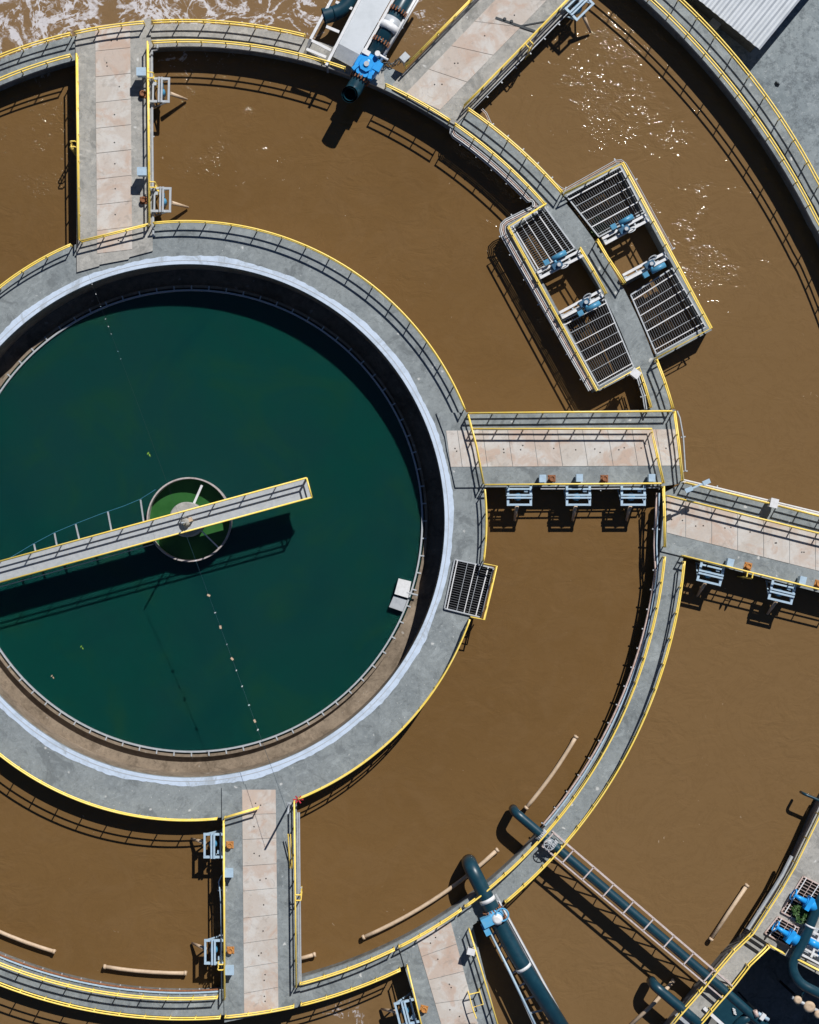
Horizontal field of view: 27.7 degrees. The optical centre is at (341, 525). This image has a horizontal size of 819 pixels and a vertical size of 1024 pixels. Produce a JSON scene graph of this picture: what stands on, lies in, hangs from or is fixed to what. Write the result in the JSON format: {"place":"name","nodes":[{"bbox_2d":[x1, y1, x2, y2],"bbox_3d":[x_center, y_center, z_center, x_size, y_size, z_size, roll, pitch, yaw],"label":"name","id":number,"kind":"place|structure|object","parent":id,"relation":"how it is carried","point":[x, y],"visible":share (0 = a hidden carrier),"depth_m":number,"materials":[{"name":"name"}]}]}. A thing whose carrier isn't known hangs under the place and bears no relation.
{"place":"outdoors","nodes":[
{"label":"outdoors","id":0,"kind":"place"},
{"bbox_2d":[0,0,818,1023],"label":"aeration water","id":1,"kind":"structure","parent":0,"point":[690,828],"depth_m":123.25,"materials":[{"name":"brown liquid"}]},
{"bbox_2d":[0,36,75,90],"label":"curved walkway","id":2,"kind":"structure","parent":1,"relation":"on","point":[31,56],"depth_m":121.61,"materials":[{"name":"concrete"}]},
{"bbox_2d":[0,951,223,1015],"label":"curved walkway","id":3,"kind":"structure","parent":1,"relation":"on","point":[214,1007],"depth_m":121.60,"materials":[{"name":"concrete"}]},
{"bbox_2d":[0,962,218,1000],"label":"guard railing","id":4,"kind":"object","parent":3,"relation":"on","point":[68,985],"visible":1,"depth_m":120.53,"materials":[{"name":"yellow metal"}]},
{"bbox_2d":[0,954,219,994],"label":"conduit run","id":5,"kind":"object","parent":3,"relation":"on","point":[100,984],"visible":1,"depth_m":121.49,"materials":[{"name":"grey metal"}]},
{"bbox_2d":[0,982,220,1020],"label":"guard railing","id":6,"kind":"object","parent":3,"relation":"on","point":[95,1010],"visible":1,"depth_m":120.53,"materials":[{"name":"yellow metal"}]},
{"bbox_2d":[75,18,152,271],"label":"access bridge","id":7,"kind":"structure","parent":1,"relation":"in","point":[113,152],"depth_m":121.48,"materials":[{"name":"concrete"}]},
{"bbox_2d":[76,53,80,240],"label":"guard railing","id":8,"kind":"object","parent":7,"relation":"on","point":[78,161],"visible":1,"depth_m":120.50,"materials":[{"name":"metal"}]},
{"bbox_2d":[147,41,150,225],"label":"guard railing","id":9,"kind":"object","parent":7,"relation":"on","point":[148,143],"visible":1,"depth_m":120.49,"materials":[{"name":"metal"}]},
{"bbox_2d":[151,45,158,236],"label":"conduit run","id":10,"kind":"object","parent":7,"relation":"attached to","point":[152,159],"visible":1,"depth_m":121.40,"materials":[{"name":"metal"}]},
{"bbox_2d":[103,964,186,975],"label":"floating tube","id":11,"kind":"object","parent":1,"relation":"on","point":[132,970],"visible":1,"depth_m":122.75,"materials":[{"name":"plastic"}]},
{"bbox_2d":[149,77,187,107],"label":"mixer frame","id":12,"kind":"object","parent":1,"relation":"in","point":[161,92],"visible":1,"depth_m":121.10,"materials":[{"name":"metal"}]},
{"bbox_2d":[151,187,188,215],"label":"mixer frame","id":13,"kind":"object","parent":1,"relation":"in","point":[162,201],"visible":1,"depth_m":121.11,"materials":[{"name":"metal"}]},
{"bbox_2d":[190,830,222,858],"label":"mixer frame","id":14,"kind":"object","parent":1,"relation":"in","point":[213,842],"visible":0.95,"depth_m":121.10,"materials":[{"name":"blue paint"}]},
{"bbox_2d":[191,934,222,964],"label":"mixer frame","id":15,"kind":"object","parent":1,"relation":"in","point":[213,948],"visible":0.94,"depth_m":121.10,"materials":[{"name":"blue paint"}]},
{"bbox_2d":[0,223,484,818],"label":"settling tank","id":16,"kind":"object","parent":1,"relation":"in","point":[380,703],"visible":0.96,"depth_m":121.61,"materials":[{"name":"concrete"}]},
{"bbox_2d":[0,243,72,289],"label":"guard railing","id":17,"kind":"object","parent":16,"relation":"on","point":[12,277],"visible":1,"depth_m":120.53,"materials":[{"name":"metal"}]},
{"bbox_2d":[0,753,217,821],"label":"guard railing","id":18,"kind":"object","parent":16,"relation":"on","point":[3,757],"visible":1,"depth_m":120.52,"materials":[{"name":"yellow metal"}]},
{"bbox_2d":[0,479,310,586],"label":"tank walkway","id":19,"kind":"structure","parent":16,"relation":"on","point":[150,530],"depth_m":121.25,"materials":[{"name":"metal"}]},
{"bbox_2d":[0,477,306,561],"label":"guard railing","id":20,"kind":"object","parent":19,"relation":"on","point":[153,519],"visible":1,"depth_m":120.13,"materials":[{"name":"metal"}]},
{"bbox_2d":[0,497,311,582],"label":"guard railing","id":21,"kind":"object","parent":19,"relation":"on","point":[156,539],"visible":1,"depth_m":120.13,"materials":[{"name":"metal"}]},
{"bbox_2d":[0,288,423,752],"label":"clarifier water","id":22,"kind":"structure","parent":16,"relation":"in","point":[234,396],"depth_m":124.60,"materials":[{"name":"teal liquid"}]},
{"bbox_2d":[147,477,231,561],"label":"feed well","id":23,"kind":"object","parent":22,"relation":"in","point":[182,506],"visible":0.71,"depth_m":123.45,"materials":[{"name":"white paint"}]},
{"bbox_2d":[150,479,229,559],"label":"feed well water","id":24,"kind":"structure","parent":23,"relation":"in","point":[201,544],"depth_m":124.57,"materials":[{"name":"green liquid"}]},
{"bbox_2d":[153,220,465,409],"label":"guard railing","id":25,"kind":"object","parent":16,"relation":"on","point":[330,258],"visible":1,"depth_m":120.50,"materials":[{"name":"metal"}]},
{"bbox_2d":[298,619,469,799],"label":"guard railing","id":26,"kind":"object","parent":16,"relation":"on","point":[393,737],"visible":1,"depth_m":120.49,"materials":[{"name":"yellow metal"}]},
{"bbox_2d":[389,578,417,611],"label":"scum box","id":27,"kind":"object","parent":16,"relation":"attached to","point":[403,590],"visible":1,"depth_m":123.95,"materials":[{"name":"white paint"}]},
{"bbox_2d":[444,559,493,617],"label":"floor grating","id":28,"kind":"object","parent":16,"relation":"on","point":[468,587],"visible":1,"depth_m":121.59,"materials":[{"name":"metal"}]},
{"bbox_2d":[222,772,299,1021],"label":"access bridge","id":29,"kind":"structure","parent":1,"relation":"in","point":[259,915],"depth_m":121.48,"materials":[{"name":"concrete"}]},
{"bbox_2d":[223,819,225,999],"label":"guard railing","id":30,"kind":"object","parent":29,"relation":"on","point":[224,958],"visible":1,"depth_m":120.48,"materials":[{"name":"metal"}]},
{"bbox_2d":[293,800,296,987],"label":"guard railing","id":31,"kind":"object","parent":29,"relation":"on","point":[295,895],"visible":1,"depth_m":120.48,"materials":[{"name":"metal"}]},
{"bbox_2d":[297,812,301,983],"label":"guard railing","id":32,"kind":"object","parent":29,"relation":"attached to","point":[299,887],"visible":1,"depth_m":121.45,"materials":[{"name":"metal"}]},
{"bbox_2d":[151,24,385,93],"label":"curved walkway","id":33,"kind":"structure","parent":1,"relation":"on","point":[234,34],"depth_m":121.60,"materials":[{"name":"concrete"}]},
{"bbox_2d":[151,19,305,38],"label":"guard railing","id":34,"kind":"object","parent":33,"relation":"on","point":[178,21],"visible":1,"depth_m":120.53,"materials":[{"name":"metal"}]},
{"bbox_2d":[151,39,345,71],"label":"guard railing","id":35,"kind":"object","parent":33,"relation":"on","point":[177,41],"visible":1,"depth_m":120.53,"materials":[{"name":"yellow metal"}]},
{"bbox_2d":[342,0,412,102],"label":"inlet pipe","id":36,"kind":"object","parent":33,"relation":"on","point":[366,67],"visible":1,"depth_m":120.28,"materials":[{"name":"metal"}]},
{"bbox_2d":[304,0,352,58],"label":"pipe support","id":37,"kind":"object","parent":1,"relation":"on","point":[310,40],"visible":0.93,"depth_m":120.72,"materials":[{"name":"white paint"}]},
{"bbox_2d":[321,0,357,23],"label":"elbow pipe","id":38,"kind":"object","parent":37,"relation":"on","point":[338,11],"visible":1,"depth_m":120.62,"materials":[{"name":"metal"}]},
{"bbox_2d":[325,0,394,72],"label":"steel catwalk","id":39,"kind":"object","parent":1,"relation":"on","point":[359,26],"visible":0.83,"depth_m":120.70,"materials":[{"name":"white paint"}]},
{"bbox_2d":[300,893,483,1002],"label":"curved walkway","id":40,"kind":"structure","parent":1,"relation":"on","point":[379,967],"depth_m":121.61,"materials":[{"name":"concrete"}]},
{"bbox_2d":[299,946,394,985],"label":"guard railing","id":41,"kind":"object","parent":40,"relation":"on","point":[371,959],"visible":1,"depth_m":120.53,"materials":[{"name":"metal"}]},
{"bbox_2d":[300,966,400,1006],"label":"guard railing","id":42,"kind":"object","parent":40,"relation":"on","point":[375,980],"visible":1,"depth_m":120.52,"materials":[{"name":"metal"}]},
{"bbox_2d":[381,992,419,1023],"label":"mixer frame","id":43,"kind":"object","parent":1,"relation":"in","point":[404,1009],"visible":1,"depth_m":121.11,"materials":[{"name":"blue paint"}]},
{"bbox_2d":[361,847,498,939],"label":"floating tube","id":44,"kind":"object","parent":1,"relation":"on","point":[439,895],"visible":0.96,"depth_m":122.75,"materials":[{"name":"plastic"}]},
{"bbox_2d":[400,907,496,1023],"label":"access bridge","id":45,"kind":"structure","parent":1,"relation":"in","point":[445,971],"depth_m":121.48,"materials":[{"name":"concrete"}]},
{"bbox_2d":[383,65,566,214],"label":"curved walkway","id":46,"kind":"structure","parent":1,"relation":"on","point":[531,175],"depth_m":121.61,"materials":[{"name":"concrete"}]},
{"bbox_2d":[454,123,544,203],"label":"guard railing","id":47,"kind":"object","parent":46,"relation":"on","point":[518,176],"visible":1,"depth_m":120.52,"materials":[{"name":"metal"}]},
{"bbox_2d":[467,107,562,194],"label":"guard railing","id":48,"kind":"object","parent":46,"relation":"on","point":[530,159],"visible":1,"depth_m":120.52,"materials":[{"name":"metal"}]},
{"bbox_2d":[392,0,577,124],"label":"access bridge","id":49,"kind":"structure","parent":1,"relation":"in","point":[463,57],"depth_m":121.48,"materials":[{"name":"concrete"}]},
{"bbox_2d":[463,0,568,108],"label":"guard railing","id":50,"kind":"object","parent":49,"relation":"on","point":[518,50],"visible":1,"depth_m":120.49,"materials":[{"name":"metal"}]},
{"bbox_2d":[505,485,531,520],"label":"mixer frame","id":51,"kind":"object","parent":1,"relation":"in","point":[518,496],"visible":1,"depth_m":121.10,"materials":[{"name":"blue paint"}]},
{"bbox_2d":[524,735,577,809],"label":"floating tube","id":52,"kind":"object","parent":1,"relation":"on","point":[550,776],"visible":1,"depth_m":122.75,"materials":[{"name":"plastic"}]},
{"bbox_2d":[436,409,683,486],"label":"access bridge","id":53,"kind":"structure","parent":1,"relation":"in","point":[531,456],"depth_m":121.46,"materials":[{"name":"concrete"}]},
{"bbox_2d":[472,428,664,483],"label":"guard railing","id":54,"kind":"object","parent":53,"relation":"on","point":[659,464],"visible":1,"depth_m":120.52,"materials":[{"name":"metal"}]},
{"bbox_2d":[467,410,671,413],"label":"guard railing","id":55,"kind":"object","parent":53,"relation":"on","point":[568,412],"visible":1,"depth_m":120.48,"materials":[{"name":"metal"}]},
{"bbox_2d":[484,482,661,485],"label":"guard railing","id":56,"kind":"object","parent":53,"relation":"on","point":[571,484],"visible":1,"depth_m":120.48,"materials":[{"name":"metal"}]},
{"bbox_2d":[469,551,682,903],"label":"curved walkway","id":57,"kind":"structure","parent":1,"relation":"on","point":[528,867],"depth_m":121.60,"materials":[{"name":"concrete"}]},
{"bbox_2d":[489,893,558,1023],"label":"pipe rack","id":58,"kind":"object","parent":57,"relation":"attached to","point":[519,940],"visible":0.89,"depth_m":121.22,"materials":[{"name":"metal"}]},
{"bbox_2d":[461,854,568,1023],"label":"discharge pipe","id":59,"kind":"object","parent":58,"relation":"on","point":[494,918],"visible":1,"depth_m":120.49,"materials":[{"name":"teal metal"}]},
{"bbox_2d":[464,556,665,908],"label":"guard railing","id":60,"kind":"object","parent":57,"relation":"on","point":[508,871],"visible":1,"depth_m":120.52,"materials":[{"name":"yellow metal"}]},
{"bbox_2d":[504,561,685,903],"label":"guard railing","id":61,"kind":"object","parent":57,"relation":"on","point":[523,886],"visible":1,"depth_m":120.52,"materials":[{"name":"yellow metal"}]},
{"bbox_2d":[541,493,659,825],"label":"conduit run","id":62,"kind":"object","parent":57,"relation":"attached to","point":[619,705],"visible":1,"depth_m":121.59,"materials":[{"name":"grey metal"}]},
{"bbox_2d":[563,485,590,520],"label":"mixer frame","id":63,"kind":"object","parent":1,"relation":"in","point":[576,496],"visible":0.99,"depth_m":121.10,"materials":[{"name":"blue paint"}]},
{"bbox_2d":[563,0,594,32],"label":"mixer frame","id":64,"kind":"object","parent":1,"relation":"in","point":[576,9],"visible":0.98,"depth_m":121.10,"materials":[{"name":"blue paint"}]},
{"bbox_2d":[546,197,653,366],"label":"curved walkway","id":65,"kind":"structure","parent":1,"relation":"on","point":[578,235],"depth_m":121.60,"materials":[{"name":"concrete"}]},
{"bbox_2d":[506,162,711,392],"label":"gate chamber","id":66,"kind":"object","parent":1,"relation":"in","point":[657,240],"visible":0.47,"depth_m":121.59,"materials":[{"name":"concrete"}]},
{"bbox_2d":[449,127,592,390],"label":"guard railing","id":67,"kind":"object","parent":66,"relation":"attached to","point":[512,218],"visible":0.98,"depth_m":121.68,"materials":[{"name":"metal"}]},
{"bbox_2d":[510,207,574,271],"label":"floor grating","id":68,"kind":"object","parent":66,"relation":"on","point":[566,237],"visible":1,"depth_m":121.53,"materials":[{"name":"metal"}]},
{"bbox_2d":[536,249,583,278],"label":"sluice gate","id":69,"kind":"structure","parent":66,"relation":"attached to","point":[555,266],"depth_m":121.00,"materials":[{"name":"metal"}]},
{"bbox_2d":[481,109,674,249],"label":"guard railing","id":70,"kind":"object","parent":66,"relation":"attached to","point":[615,160],"visible":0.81,"depth_m":121.67,"materials":[{"name":"metal"}]},
{"bbox_2d":[507,203,651,407],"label":"guard railing","id":71,"kind":"object","parent":66,"relation":"on","point":[558,318],"visible":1,"depth_m":120.50,"materials":[{"name":"yellow metal"}]},
{"bbox_2d":[558,289,603,318],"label":"sluice gate","id":72,"kind":"structure","parent":66,"relation":"attached to","point":[585,302],"depth_m":121.00,"materials":[{"name":"metal"}]},
{"bbox_2d":[562,298,633,386],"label":"floor grating","id":73,"kind":"object","parent":66,"relation":"on","point":[585,360],"visible":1,"depth_m":121.56,"materials":[{"name":"metal"}]},
{"bbox_2d":[566,166,644,236],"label":"floor grating","id":74,"kind":"object","parent":66,"relation":"on","point":[580,213],"visible":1,"depth_m":121.56,"materials":[{"name":"metal"}]},
{"bbox_2d":[601,214,648,245],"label":"sluice gate","id":75,"kind":"structure","parent":66,"relation":"attached to","point":[622,230],"depth_m":121.00,"materials":[{"name":"metal"}]},
{"bbox_2d":[563,162,712,359],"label":"guard railing","id":76,"kind":"object","parent":66,"relation":"on","point":[666,245],"visible":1,"depth_m":120.51,"materials":[{"name":"yellow metal"}]},
{"bbox_2d":[622,252,667,281],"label":"sluice gate","id":77,"kind":"structure","parent":66,"relation":"attached to","point":[651,263],"depth_m":121.00,"materials":[{"name":"metal"}]},
{"bbox_2d":[630,268,706,354],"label":"floor grating","id":78,"kind":"object","parent":66,"relation":"on","point":[646,330],"visible":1,"depth_m":121.56,"materials":[{"name":"metal"}]},
{"bbox_2d":[617,485,645,520],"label":"mixer frame","id":79,"kind":"object","parent":1,"relation":"in","point":[630,496],"visible":0.99,"depth_m":121.10,"materials":[{"name":"blue paint"}]},
{"bbox_2d":[639,357,670,409],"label":"curved walkway","id":80,"kind":"structure","parent":1,"relation":"on","point":[656,389],"depth_m":121.61,"materials":[{"name":"concrete"}]},
{"bbox_2d":[695,561,724,596],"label":"mixer frame","id":81,"kind":"object","parent":1,"relation":"in","point":[707,573],"visible":1,"depth_m":121.10,"materials":[{"name":"blue paint"}]},
{"bbox_2d":[635,0,818,246],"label":"curved walkway","id":82,"kind":"structure","parent":1,"relation":"on","point":[703,37],"depth_m":121.61,"materials":[{"name":"concrete"}]},
{"bbox_2d":[647,0,818,230],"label":"guard railing","id":83,"kind":"object","parent":82,"relation":"on","point":[727,78],"visible":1,"depth_m":120.69,"materials":[{"name":"yellow metal"}]},
{"bbox_2d":[677,0,818,187],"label":"guard railing","id":84,"kind":"object","parent":82,"relation":"on","point":[736,56],"visible":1,"depth_m":120.71,"materials":[{"name":"yellow metal"}]},
{"bbox_2d":[709,883,748,941],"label":"floating tube","id":85,"kind":"object","parent":1,"relation":"on","point":[728,912],"visible":1,"depth_m":122.75,"materials":[{"name":"plastic"}]},
{"bbox_2d":[658,483,818,592],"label":"access bridge","id":86,"kind":"structure","parent":1,"relation":"in","point":[762,546],"depth_m":121.48,"materials":[{"name":"concrete"}]},
{"bbox_2d":[665,495,818,533],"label":"guard railing","id":87,"kind":"object","parent":86,"relation":"on","point":[718,508],"visible":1,"depth_m":120.48,"materials":[{"name":"metal"}]},
{"bbox_2d":[682,479,818,514],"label":"guard railing","id":88,"kind":"object","parent":86,"relation":"attached to","point":[755,497],"visible":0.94,"depth_m":121.45,"materials":[{"name":"metal"}]},
{"bbox_2d":[765,579,796,614],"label":"mixer frame","id":89,"kind":"object","parent":1,"relation":"in","point":[778,592],"visible":1,"depth_m":121.10,"materials":[{"name":"blue paint"}]},
{"bbox_2d":[679,0,818,184],"bbox_3d":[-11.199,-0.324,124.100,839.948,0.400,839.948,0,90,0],"label":"ground","id":90,"kind":"structure","parent":0,"point":[786,56],"depth_m":123.90,"materials":[{"name":"concrete"}]},
{"bbox_2d":[686,0,799,52],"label":"shed","id":91,"kind":"structure","parent":90,"relation":"on","point":[749,25],"depth_m":121.31,"materials":[{"name":"metal"}]},
{"bbox_2d":[703,947,818,1023],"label":"pit floor","id":92,"kind":"structure","parent":0,"point":[759,987],"depth_m":128.00,"materials":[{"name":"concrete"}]},
{"bbox_2d":[712,996,742,1023],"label":"pit pump","id":93,"kind":"object","parent":92,"relation":"on","point":[726,1011],"visible":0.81,"depth_m":123.60,"materials":[{"name":"teal paint"}]},
{"bbox_2d":[663,795,818,1023],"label":"pump station apron","id":94,"kind":"object","parent":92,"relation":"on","point":[807,866],"visible":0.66,"depth_m":121.60,"materials":[{"name":"concrete"}]},
{"bbox_2d":[541,830,732,998],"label":"pipe rack","id":95,"kind":"object","parent":94,"relation":"on","point":[633,922],"visible":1,"depth_m":120.73,"materials":[{"name":"grey metal"}]},
{"bbox_2d":[509,804,768,1023],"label":"transfer pipe","id":96,"kind":"object","parent":95,"relation":"on","point":[657,933],"visible":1,"depth_m":120.87,"materials":[{"name":"metal"}]},
{"bbox_2d":[646,976,705,1023],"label":"overflow pipe","id":97,"kind":"object","parent":94,"relation":"on","point":[688,1016],"visible":1,"depth_m":120.94,"materials":[{"name":"metal"}]},
{"bbox_2d":[701,944,770,1023],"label":"guard railing","id":98,"kind":"object","parent":94,"relation":"on","point":[737,982],"visible":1,"depth_m":120.53,"materials":[{"name":"metal"}]},
{"bbox_2d":[670,811,818,1023],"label":"guard railing","id":99,"kind":"object","parent":94,"relation":"on","point":[795,863],"visible":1,"depth_m":120.53,"materials":[{"name":"yellow metal"}]},
{"bbox_2d":[746,855,792,930],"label":"conduit run","id":100,"kind":"object","parent":94,"relation":"attached to","point":[770,894],"visible":1,"depth_m":121.38,"materials":[{"name":"metal"}]},
{"bbox_2d":[764,916,799,947],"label":"floor grating","id":101,"kind":"object","parent":94,"relation":"on","point":[777,935],"visible":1,"depth_m":121.59,"materials":[{"name":"white paint"}]},
{"bbox_2d":[772,921,799,945],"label":"gate valve","id":102,"kind":"object","parent":101,"relation":"on","point":[792,936],"visible":1,"depth_m":120.61,"materials":[{"name":"blue paint"}]},
{"bbox_2d":[781,876,818,924],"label":"floor grating","id":103,"kind":"object","parent":94,"relation":"on","point":[805,887],"visible":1,"depth_m":121.59,"materials":[{"name":"white paint"}]},
{"bbox_2d":[802,927,818,963],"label":"pump skid","id":104,"kind":"object","parent":94,"relation":"on","point":[811,952],"visible":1,"depth_m":121.03,"materials":[{"name":"metal"}]},
{"bbox_2d":[787,893,818,1005],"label":"suction pipe","id":105,"kind":"object","parent":104,"relation":"on","point":[799,981],"visible":1,"depth_m":120.50,"materials":[{"name":"teal metal"}]},
{"bbox_2d":[779,980,818,1018],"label":"flanged valve","id":106,"kind":"object","parent":92,"relation":"on","point":[808,1006],"visible":1,"depth_m":121.09,"materials":[{"name":"metal"}]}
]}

